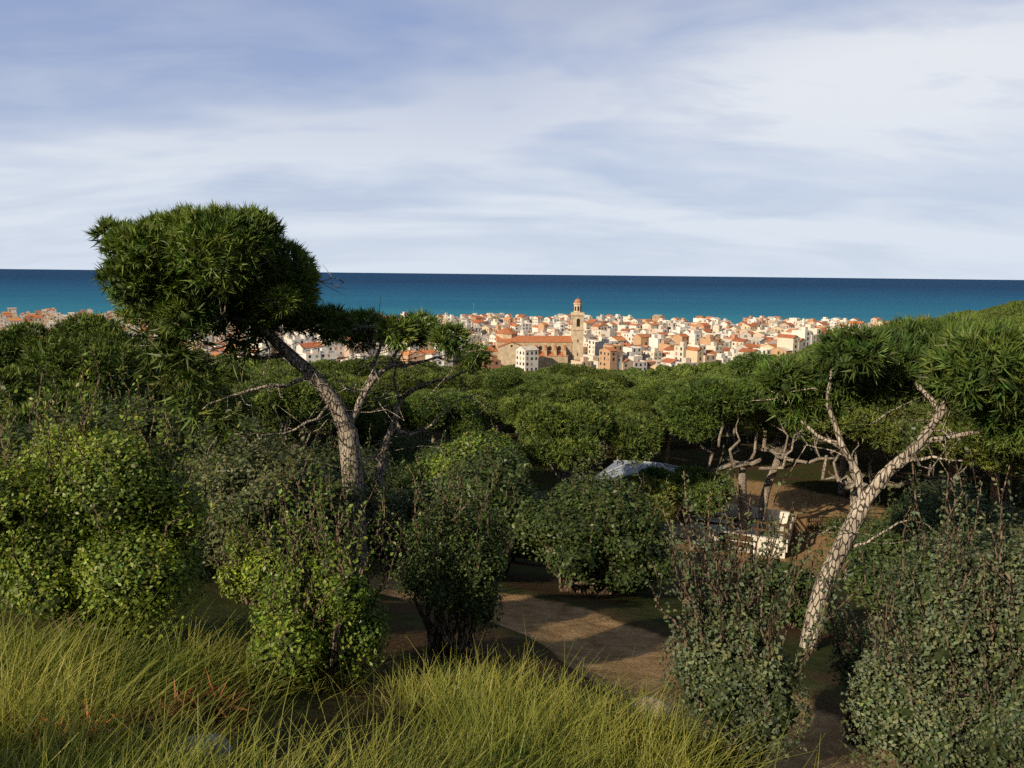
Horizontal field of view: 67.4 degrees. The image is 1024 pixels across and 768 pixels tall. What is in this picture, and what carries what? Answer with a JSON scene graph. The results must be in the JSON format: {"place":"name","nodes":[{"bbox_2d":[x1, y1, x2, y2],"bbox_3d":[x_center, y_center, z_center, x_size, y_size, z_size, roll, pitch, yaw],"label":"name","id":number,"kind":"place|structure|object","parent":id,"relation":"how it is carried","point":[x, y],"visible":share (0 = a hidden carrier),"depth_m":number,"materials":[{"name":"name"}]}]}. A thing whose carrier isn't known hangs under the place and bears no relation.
{"place":"outdoors","nodes":[
{"label":"outdoors","id":0,"kind":"place"},
{"bbox_2d":[381,480,413,510],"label":"undergrowth shrub","id":1,"kind":"object","parent":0,"point":[391,502],"visible":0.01,"depth_m":20.74,"materials":[{"name":"green plant"}]},
{"bbox_2d":[0,317,1023,767],"bbox_3d":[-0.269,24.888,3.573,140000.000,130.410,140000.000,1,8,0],"label":"terrain","id":2,"kind":"structure","parent":0,"point":[544,611],"depth_m":8.41,"materials":[{"name":"soil"}]},
{"bbox_2d":[0,400,31,436],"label":"undergrowth shrub","id":3,"kind":"object","parent":2,"relation":"on","point":[21,427],"visible":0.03,"depth_m":12.37,"materials":[{"name":"green plant"}]},
{"bbox_2d":[0,362,110,434],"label":"pine tree","id":4,"kind":"object","parent":2,"relation":"on","point":[15,377],"visible":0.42,"depth_m":20.77,"materials":[{"name":"green plant"}]},
{"bbox_2d":[0,310,190,402],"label":"pine tree","id":5,"kind":"object","parent":2,"relation":"on","point":[57,349],"visible":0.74,"depth_m":24.70,"materials":[{"name":"green plant"}]},
{"bbox_2d":[0,366,207,478],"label":"tree","id":6,"kind":"object","parent":2,"relation":"on","point":[20,437],"visible":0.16,"depth_m":10.73,"materials":[{"name":"green plant"}]},
{"bbox_2d":[43,352,180,479],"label":"tree","id":7,"kind":"object","parent":2,"relation":"on","point":[114,402],"visible":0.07,"depth_m":16.64,"materials":[{"name":"green plant"}]},
{"bbox_2d":[0,344,224,645],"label":"bright shrub","id":8,"kind":"object","parent":2,"relation":"on","point":[103,517],"visible":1,"depth_m":5.74,"materials":[{"name":"green plant"}]},
{"bbox_2d":[0,670,267,755],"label":"grass","id":9,"kind":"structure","parent":2,"relation":"on","point":[218,719],"depth_m":4.08,"materials":[{"name":"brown plant"}]},
{"bbox_2d":[23,390,278,464],"bbox_3d":[-9.075,1.849,19.588,6.237,3.277,3.936,1,8,0],"label":"tree","id":10,"kind":"object","parent":2,"relation":"on","point":[69,418],"visible":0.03,"depth_m":19.10,"materials":[{"name":"green plant"}]},
{"bbox_2d":[115,373,258,425],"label":"pine tree","id":11,"kind":"object","parent":2,"relation":"on","point":[224,405],"visible":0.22,"depth_m":32.20,"materials":[{"name":"green plant"}]},
{"bbox_2d":[167,348,262,391],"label":"pine tree","id":12,"kind":"object","parent":2,"relation":"on","point":[245,377],"visible":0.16,"depth_m":46.51,"materials":[{"name":"green plant"}]},
{"bbox_2d":[182,417,264,487],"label":"undergrowth shrub","id":13,"kind":"object","parent":2,"relation":"on","point":[202,458],"visible":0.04,"depth_m":14.50,"materials":[{"name":"green plant"}]},
{"bbox_2d":[210,354,249,369],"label":"pine tree","id":14,"kind":"object","parent":2,"relation":"on","point":[224,360],"visible":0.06,"depth_m":125.92,"materials":[{"name":"green plant"}]},
{"bbox_2d":[159,362,306,484],"bbox_3d":[-5.455,1.559,15.164,2.950,3.962,2.631,-3,9,-24],"label":"tree","id":15,"kind":"object","parent":2,"relation":"on","point":[179,472],"visible":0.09,"depth_m":15.03,"materials":[{"name":"green plant"}]},
{"bbox_2d":[215,363,263,376],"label":"pine tree","id":16,"kind":"object","parent":2,"relation":"on","point":[251,372],"visible":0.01,"depth_m":69.55,"materials":[{"name":"green plant"}]},
{"bbox_2d":[193,474,286,604],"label":"bright shrub","id":17,"kind":"object","parent":2,"relation":"on","point":[236,579],"visible":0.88,"depth_m":8.50,"materials":[{"name":"green plant"}]},
{"bbox_2d":[241,359,268,367],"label":"pine tree","id":18,"kind":"object","parent":2,"relation":"on","point":[256,363],"visible":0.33,"depth_m":298.86,"materials":[{"name":"green plant"}]},
{"bbox_2d":[188,409,334,575],"bbox_3d":[-3.634,1.512,10.142,2.262,2.375,2.339,2,8,10],"label":"undergrowth shrub","id":19,"kind":"object","parent":2,"relation":"on","point":[236,478],"visible":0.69,"depth_m":9.99,"materials":[{"name":"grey plant"}]},
{"bbox_2d":[255,367,275,375],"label":"pine tree","id":20,"kind":"object","parent":2,"relation":"on","point":[269,370],"visible":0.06,"depth_m":126.83,"materials":[{"name":"green plant"}]},
{"bbox_2d":[263,361,287,366],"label":"pine tree","id":21,"kind":"object","parent":2,"relation":"on","point":[274,363],"visible":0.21,"depth_m":271.05,"materials":[{"name":"green plant"}]},
{"bbox_2d":[189,419,373,553],"bbox_3d":[-4.132,1.942,13.957,3.383,2.688,2.200,1,8,0],"label":"dark shrub","id":22,"kind":"object","parent":2,"relation":"on","point":[333,461],"visible":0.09,"depth_m":13.81,"materials":[{"name":"green plant"}]},
{"bbox_2d":[228,376,335,449],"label":"pine tree","id":23,"kind":"object","parent":2,"relation":"on","point":[304,398],"visible":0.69,"depth_m":40.11,"materials":[{"name":"green plant"}]},
{"bbox_2d":[178,446,393,558],"bbox_3d":[-3.836,2.041,12.449,3.632,2.036,2.805,1,8,4],"label":"undergrowth shrub","id":24,"kind":"object","parent":2,"relation":"on","point":[336,481],"visible":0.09,"depth_m":12.42,"materials":[{"name":"green plant"}]},
{"bbox_2d":[84,200,526,571],"bbox_3d":[-2.896,0.622,12.700,6.332,6.969,5.394,1,8,0],"label":"pine tree","id":25,"kind":"object","parent":2,"relation":"on","point":[178,277],"visible":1,"depth_m":10.99,"materials":[{"name":"green plant"}]},
{"bbox_2d":[276,358,338,452],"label":"pine tree","id":26,"kind":"object","parent":2,"relation":"on","point":[322,365],"visible":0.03,"depth_m":77.16,"materials":[{"name":"green plant"}]},
{"bbox_2d":[247,367,386,449],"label":"pine tree","id":27,"kind":"object","parent":2,"relation":"on","point":[363,421],"visible":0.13,"depth_m":46.99,"materials":[{"name":"green plant"}]},
{"bbox_2d":[240,444,405,695],"bbox_3d":[-1.361,1.458,5.654,1.205,1.964,1.192,1,8,0],"label":"bright shrub","id":28,"kind":"object","parent":2,"relation":"on","point":[322,593],"visible":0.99,"depth_m":5.60,"materials":[{"name":"green plant"}]},
{"bbox_2d":[291,422,396,539],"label":"undergrowth shrub","id":29,"kind":"object","parent":2,"relation":"on","point":[368,455],"visible":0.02,"depth_m":18.33,"materials":[{"name":"green plant"}]},
{"bbox_2d":[299,436,392,546],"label":"undergrowth shrub","id":30,"kind":"object","parent":2,"relation":"on","point":[369,515],"depth_m":15.77,"materials":[{"name":"green plant"}]},
{"bbox_2d":[386,461,405,493],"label":"undergrowth shrub","id":31,"kind":"object","parent":2,"relation":"on","point":[392,485],"visible":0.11,"depth_m":45.75,"materials":[{"name":"green plant"}]},
{"bbox_2d":[331,354,461,428],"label":"pine tree","id":32,"kind":"object","parent":2,"relation":"on","point":[404,382],"visible":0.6,"depth_m":63.46,"materials":[{"name":"green plant"}]},
{"bbox_2d":[366,475,438,548],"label":"undergrowth shrub","id":33,"kind":"object","parent":2,"relation":"on","point":[388,518],"visible":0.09,"depth_m":14.77,"materials":[{"name":"green plant"}]},
{"bbox_2d":[371,429,455,492],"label":"tree","id":34,"kind":"object","parent":2,"relation":"on","point":[410,455],"visible":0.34,"depth_m":46.46,"materials":[{"name":"green plant"}]},
{"bbox_2d":[358,388,483,448],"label":"pine tree","id":35,"kind":"object","parent":2,"relation":"on","point":[413,411],"visible":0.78,"depth_m":50.48,"materials":[{"name":"green plant"}]},
{"bbox_2d":[174,691,677,767],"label":"rocks","id":36,"kind":"object","parent":2,"relation":"on","point":[223,750],"visible":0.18,"depth_m":3.96,"materials":[{"name":"grey stone"}]},
{"bbox_2d":[403,361,470,441],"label":"pine tree","id":37,"kind":"object","parent":2,"relation":"on","point":[444,370],"visible":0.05,"depth_m":71.94,"materials":[{"name":"green plant"}]},
{"bbox_2d":[374,447,526,657],"bbox_3d":[-0.551,1.583,6.829,1.378,2.135,0.952,1,8,0],"label":"dark shrub","id":38,"kind":"object","parent":2,"relation":"on","point":[454,560],"visible":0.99,"depth_m":6.65,"materials":[{"name":"green plant"}]},
{"bbox_2d":[0,307,922,370],"bbox_3d":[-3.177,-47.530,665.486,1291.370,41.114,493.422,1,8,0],"label":"town buildings","id":39,"kind":"structure","parent":2,"relation":"on","point":[617,342],"depth_m":523.78,"materials":[{"name":"tile"}]},
{"bbox_2d":[388,404,548,576],"bbox_3d":[-0.736,1.984,13.536,2.932,3.185,2.431,1,8,0],"label":"dark shrub","id":40,"kind":"object","parent":2,"relation":"on","point":[520,497],"visible":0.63,"depth_m":13.11,"materials":[{"name":"green plant"}]},
{"bbox_2d":[451,364,485,440],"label":"pine tree","id":41,"kind":"object","parent":2,"relation":"on","point":[455,368],"visible":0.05,"depth_m":95.39,"materials":[{"name":"green plant"}]},
{"bbox_2d":[404,427,537,495],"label":"green tree","id":42,"kind":"object","parent":2,"relation":"on","point":[437,463],"visible":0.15,"depth_m":34.91,"materials":[{"name":"green plant"}]},
{"bbox_2d":[453,374,489,441],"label":"pine tree","id":43,"kind":"object","parent":2,"relation":"on","point":[470,380],"visible":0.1,"depth_m":80.21,"materials":[{"name":"green plant"}]},
{"bbox_2d":[437,387,524,442],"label":"pine tree","id":44,"kind":"object","parent":2,"relation":"on","point":[489,403],"visible":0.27,"depth_m":60.01,"materials":[{"name":"green plant"}]},
{"bbox_2d":[0,580,1022,767],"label":"grass tussocks","id":45,"kind":"object","parent":2,"relation":"on","point":[507,730],"depth_m":4.29,"materials":[{"name":"green plant"}]},
{"bbox_2d":[501,473,548,560],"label":"undergrowth shrub","id":46,"kind":"object","parent":2,"relation":"on","point":[517,554],"visible":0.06,"depth_m":17.06,"materials":[{"name":"green plant"}]},
{"bbox_2d":[483,366,573,448],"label":"pine tree","id":47,"kind":"object","parent":2,"relation":"on","point":[506,381],"visible":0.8,"depth_m":74.11,"materials":[{"name":"green plant"}]},
{"bbox_2d":[486,299,584,369],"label":"church","id":48,"kind":"structure","parent":2,"relation":"on","point":[552,350],"depth_m":449.77,"materials":[{"name":"stone"}]},
{"bbox_2d":[531,366,556,374],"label":"pine tree","id":49,"kind":"object","parent":2,"relation":"on","point":[542,371],"visible":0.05,"depth_m":126.05,"materials":[{"name":"green plant"}]},
{"bbox_2d":[523,463,576,554],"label":"undergrowth shrub","id":50,"kind":"object","parent":2,"relation":"on","point":[548,499],"visible":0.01,"depth_m":17.06,"materials":[{"name":"green plant"}]},
{"bbox_2d":[523,362,594,377],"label":"pine tree","id":51,"kind":"object","parent":2,"relation":"on","point":[569,369],"visible":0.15,"depth_m":86.30,"materials":[{"name":"green plant"}]},
{"bbox_2d":[498,376,664,491],"bbox_3d":[3.033,4.144,40.179,8.374,9.003,7.423,-4,10,-31],"label":"pine tree","id":52,"kind":"object","parent":2,"relation":"on","point":[575,431],"visible":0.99,"depth_m":38.35,"materials":[{"name":"green plant"}]},
{"bbox_2d":[500,441,679,594],"bbox_3d":[1.189,2.275,13.015,2.704,2.739,3.068,-4,9,-28],"label":"undergrowth shrub","id":53,"kind":"object","parent":2,"relation":"on","point":[580,532],"visible":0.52,"depth_m":12.45,"materials":[{"name":"green plant"}]},
{"bbox_2d":[538,372,645,469],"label":"pine tree","id":54,"kind":"object","parent":2,"relation":"on","point":[620,394],"visible":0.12,"depth_m":68.26,"materials":[{"name":"green plant"}]},
{"bbox_2d":[511,449,681,595],"bbox_3d":[1.236,2.344,12.586,2.856,2.562,2.572,-4,9,-29],"label":"undergrowth shrub","id":55,"kind":"object","parent":2,"relation":"on","point":[623,547],"visible":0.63,"depth_m":12.14,"materials":[{"name":"green plant"}]},
{"bbox_2d":[586,366,639,388],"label":"pine tree","id":56,"kind":"object","parent":2,"relation":"on","point":[612,375],"visible":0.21,"depth_m":106.64,"materials":[{"name":"green plant"}]},
{"bbox_2d":[550,474,677,594],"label":"dark shrub","id":57,"kind":"object","parent":2,"relation":"on","point":[658,533],"visible":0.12,"depth_m":12.56,"materials":[{"name":"green plant"}]},
{"bbox_2d":[567,398,664,459],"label":"pine tree","id":58,"kind":"object","parent":2,"relation":"on","point":[641,408],"visible":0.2,"depth_m":62.17,"materials":[{"name":"green plant"}]},
{"bbox_2d":[582,472,677,523],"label":"bush","id":59,"kind":"object","parent":2,"relation":"on","point":[665,499],"visible":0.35,"depth_m":41.60,"materials":[{"name":"green plant"}]},
{"bbox_2d":[622,367,640,374],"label":"pine tree","id":60,"kind":"object","parent":2,"relation":"on","point":[632,370],"visible":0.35,"depth_m":243.98,"materials":[{"name":"green plant"}]},
{"bbox_2d":[625,370,649,379],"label":"pine tree","id":61,"kind":"object","parent":2,"relation":"on","point":[640,375],"visible":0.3,"depth_m":223.06,"materials":[{"name":"green plant"}]},
{"bbox_2d":[644,374,668,381],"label":"pine tree","id":62,"kind":"object","parent":2,"relation":"on","point":[648,378],"visible":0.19,"depth_m":185.55,"materials":[{"name":"green plant"}]},
{"bbox_2d":[643,364,672,375],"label":"pine tree","id":63,"kind":"object","parent":2,"relation":"on","point":[662,369],"visible":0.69,"depth_m":287.69,"materials":[{"name":"green plant"}]},
{"bbox_2d":[664,373,681,380],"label":"pine tree","id":64,"kind":"object","parent":2,"relation":"on","point":[674,376],"visible":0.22,"depth_m":207.11,"materials":[{"name":"green plant"}]},
{"bbox_2d":[634,378,726,463],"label":"pine tree","id":65,"kind":"object","parent":2,"relation":"on","point":[651,392],"visible":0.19,"depth_m":67.01,"materials":[{"name":"green plant"}]},
{"bbox_2d":[668,363,697,375],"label":"pine tree","id":66,"kind":"object","parent":2,"relation":"on","point":[682,369],"visible":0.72,"depth_m":260.21,"materials":[{"name":"green plant"}]},
{"bbox_2d":[637,464,737,549],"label":"pine tree","id":67,"kind":"object","parent":2,"relation":"on","point":[700,482],"visible":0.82,"depth_m":43.42,"materials":[{"name":"green plant"}]},
{"bbox_2d":[591,460,793,558],"bbox_3d":[11.342,7.469,48.856,12.179,4.190,6.932,4,9,24],"label":"picnic shelter","id":68,"kind":"object","parent":2,"relation":"on","point":[629,469],"visible":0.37,"depth_m":47.87,"materials":[{"name":"white wood"}]},
{"bbox_2d":[679,372,705,380],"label":"pine tree","id":69,"kind":"object","parent":2,"relation":"on","point":[686,375],"visible":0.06,"depth_m":185.76,"materials":[{"name":"green plant"}]},
{"bbox_2d":[682,375,729,448],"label":"pine tree","id":70,"kind":"object","parent":2,"relation":"on","point":[689,379],"visible":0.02,"depth_m":87.39,"materials":[{"name":"green plant"}]},
{"bbox_2d":[698,362,714,371],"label":"pine tree","id":71,"kind":"object","parent":2,"relation":"on","point":[704,366],"visible":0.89,"depth_m":374.85,"materials":[{"name":"green plant"}]},
{"bbox_2d":[702,368,728,377],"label":"pine tree","id":72,"kind":"object","parent":2,"relation":"on","point":[717,371],"visible":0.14,"depth_m":165.84,"materials":[{"name":"green plant"}]},
{"bbox_2d":[717,420,729,448],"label":"pine tree","id":73,"kind":"object","parent":2,"relation":"on","point":[719,438],"depth_m":99.93,"materials":[{"name":"grey plant"}]},
{"bbox_2d":[654,350,822,551],"bbox_3d":[14.159,4.209,45.209,10.118,12.050,9.477,6,10,32],"label":"pine tree","id":74,"kind":"object","parent":2,"relation":"on","point":[687,409],"visible":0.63,"depth_m":43.70,"materials":[{"name":"green plant"}]},
{"bbox_2d":[645,445,865,767],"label":"grey shrub","id":75,"kind":"object","parent":2,"relation":"on","point":[727,655],"visible":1,"depth_m":4.45,"materials":[{"name":"green plant"}]},
{"bbox_2d":[732,418,781,466],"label":"pine tree","id":76,"kind":"object","parent":2,"relation":"on","point":[743,430],"depth_m":68.01,"materials":[{"name":"green plant"}]},
{"bbox_2d":[718,351,846,533],"bbox_3d":[18.042,4.195,47.013,10.910,12.198,10.163,6,10,35],"label":"pine tree","id":77,"kind":"object","parent":2,"relation":"on","point":[755,417],"visible":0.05,"depth_m":47.55,"materials":[{"name":"green plant"}]},
{"bbox_2d":[736,517,849,632],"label":"dark shrub","id":78,"kind":"object","parent":2,"relation":"on","point":[799,609],"visible":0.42,"depth_m":10.73,"materials":[{"name":"green plant"}]},
{"bbox_2d":[792,513,810,543],"bbox_3d":[18.137,9.169,48.322,1.300,1.910,0.350,-3,9,-25],"label":"info board","id":79,"kind":"object","parent":2,"relation":"on","point":[801,522],"visible":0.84,"depth_m":48.22,"materials":[{"name":"brown wood"}]},
{"bbox_2d":[747,516,877,532],"bbox_3d":[19.373,9.226,50.338,9.689,1.355,0.285,-1,8,-8],"label":"picket fence","id":80,"kind":"object","parent":2,"relation":"on","point":[821,521],"visible":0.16,"depth_m":50.52,"materials":[{"name":"brown wood"}]},
{"bbox_2d":[838,445,847,493],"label":"pine tree","id":81,"kind":"object","parent":2,"relation":"on","point":[842,473],"depth_m":61.13,"materials":[{"name":"brown plant"}]},
{"bbox_2d":[819,492,900,584],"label":"undergrowth shrub","id":82,"kind":"object","parent":2,"relation":"on","point":[833,521],"visible":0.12,"depth_m":20.42,"materials":[{"name":"green plant"}]},
{"bbox_2d":[848,531,879,571],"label":"undergrowth shrub","id":83,"kind":"object","parent":2,"relation":"on","point":[857,568],"visible":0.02,"depth_m":16.36,"materials":[{"name":"green plant"}]},
{"bbox_2d":[846,496,883,565],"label":"undergrowth shrub","id":84,"kind":"object","parent":2,"relation":"on","point":[873,517],"visible":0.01,"depth_m":28.59,"materials":[{"name":"green plant"}]},
{"bbox_2d":[819,556,912,750],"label":"grey shrub","id":85,"kind":"object","parent":2,"relation":"on","point":[846,661],"visible":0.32,"depth_m":5.84,"materials":[{"name":"green plant"}]},
{"bbox_2d":[794,394,963,578],"bbox_3d":[17.404,4.876,37.889,7.459,10.350,7.296,-7,11,-42],"label":"pine tree","id":86,"kind":"object","parent":2,"relation":"on","point":[893,436],"visible":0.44,"depth_m":35.50,"materials":[{"name":"green plant"}]},
{"bbox_2d":[749,310,1023,649],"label":"pine tree","id":87,"kind":"object","parent":2,"relation":"on","point":[974,363],"visible":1,"depth_m":8.96,"materials":[{"name":"green plant"}]},
{"bbox_2d":[814,394,1015,501],"bbox_3d":[22.272,5.040,41.634,10.238,11.135,11.760,8,11,42],"label":"pine tree","id":88,"kind":"object","parent":2,"relation":"on","point":[957,423],"visible":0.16,"depth_m":37.96,"materials":[{"name":"green plant"}]},
{"bbox_2d":[839,518,1023,638],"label":"undergrowth shrub","id":89,"kind":"object","parent":2,"relation":"on","point":[869,589],"visible":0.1,"depth_m":9.36,"materials":[{"name":"green plant"}]},
{"bbox_2d":[840,422,1023,767],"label":"grey shrub","id":90,"kind":"object","parent":2,"relation":"on","point":[963,642],"visible":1,"depth_m":4.49,"materials":[{"name":"green plant"}]},
{"bbox_2d":[849,464,1023,577],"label":"dark shrub","id":91,"kind":"object","parent":2,"relation":"on","point":[930,506],"visible":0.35,"depth_m":14.84,"materials":[{"name":"green plant"}]},
{"bbox_2d":[934,392,963,492],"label":"pine tree","id":92,"kind":"object","parent":2,"relation":"on","point":[952,467],"depth_m":45.89,"materials":[{"name":"brown plant"}]},
{"bbox_2d":[897,504,1022,626],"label":"undergrowth shrub","id":93,"kind":"object","parent":2,"relation":"on","point":[979,549],"depth_m":12.12,"materials":[{"name":"green plant"}]},
{"bbox_2d":[946,446,1023,515],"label":"pine tree","id":94,"kind":"object","parent":2,"relation":"on","point":[993,491],"depth_m":45.60,"materials":[{"name":"brown plant"}]},
{"bbox_2d":[960,460,1021,518],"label":"pine tree","id":95,"kind":"object","parent":2,"relation":"on","point":[1007,496],"depth_m":53.48,"materials":[{"name":"brown plant"}]},
{"bbox_2d":[962,508,1023,552],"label":"undergrowth shrub","id":96,"kind":"object","parent":2,"relation":"on","point":[983,537],"visible":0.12,"depth_m":12.67,"materials":[{"name":"green plant"}]},
{"bbox_2d":[967,427,1023,481],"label":"pine tree","id":97,"kind":"object","parent":2,"relation":"on","point":[1001,462],"visible":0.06,"depth_m":35.64,"materials":[{"name":"green plant"}]},
{"bbox_2d":[967,409,1023,461],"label":"pine tree","id":98,"kind":"object","parent":2,"relation":"on","point":[1017,450],"visible":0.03,"depth_m":32.66,"materials":[{"name":"green plant"}]},
{"bbox_2d":[978,469,1023,539],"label":"undergrowth shrub","id":99,"kind":"object","parent":2,"relation":"on","point":[1016,510],"visible":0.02,"depth_m":14.15,"materials":[{"name":"green plant"}]},
{"bbox_2d":[1001,315,1013,322],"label":"pine tree","id":100,"kind":"object","parent":2,"relation":"on","point":[1006,317],"visible":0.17,"depth_m":276.13,"materials":[{"name":"green plant"}]},
{"bbox_2d":[996,307,1022,317],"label":"pine tree","id":101,"kind":"object","parent":2,"relation":"on","point":[1013,311],"visible":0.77,"depth_m":284.13,"materials":[{"name":"green plant"}]},
{"bbox_2d":[1000,300,1023,313],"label":"pine tree","id":102,"kind":"object","parent":2,"relation":"on","point":[1015,304],"visible":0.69,"depth_m":288.20,"materials":[{"name":"green plant"}]},
{"bbox_2d":[1003,312,1023,325],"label":"pine tree","id":103,"kind":"object","parent":2,"relation":"on","point":[1019,316],"visible":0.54,"depth_m":264.43,"materials":[{"name":"green plant"}]},
{"bbox_2d":[0,269,1023,323],"bbox_3d":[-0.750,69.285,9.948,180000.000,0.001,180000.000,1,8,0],"label":"sea","id":104,"kind":"structure","parent":0,"point":[734,300],"depth_m":2678.76,"materials":[{"name":"liquid"}]},
{"bbox_2d":[0,0,1023,279],"label":"sky","id":105,"kind":"structure","parent":0,"point":[711,138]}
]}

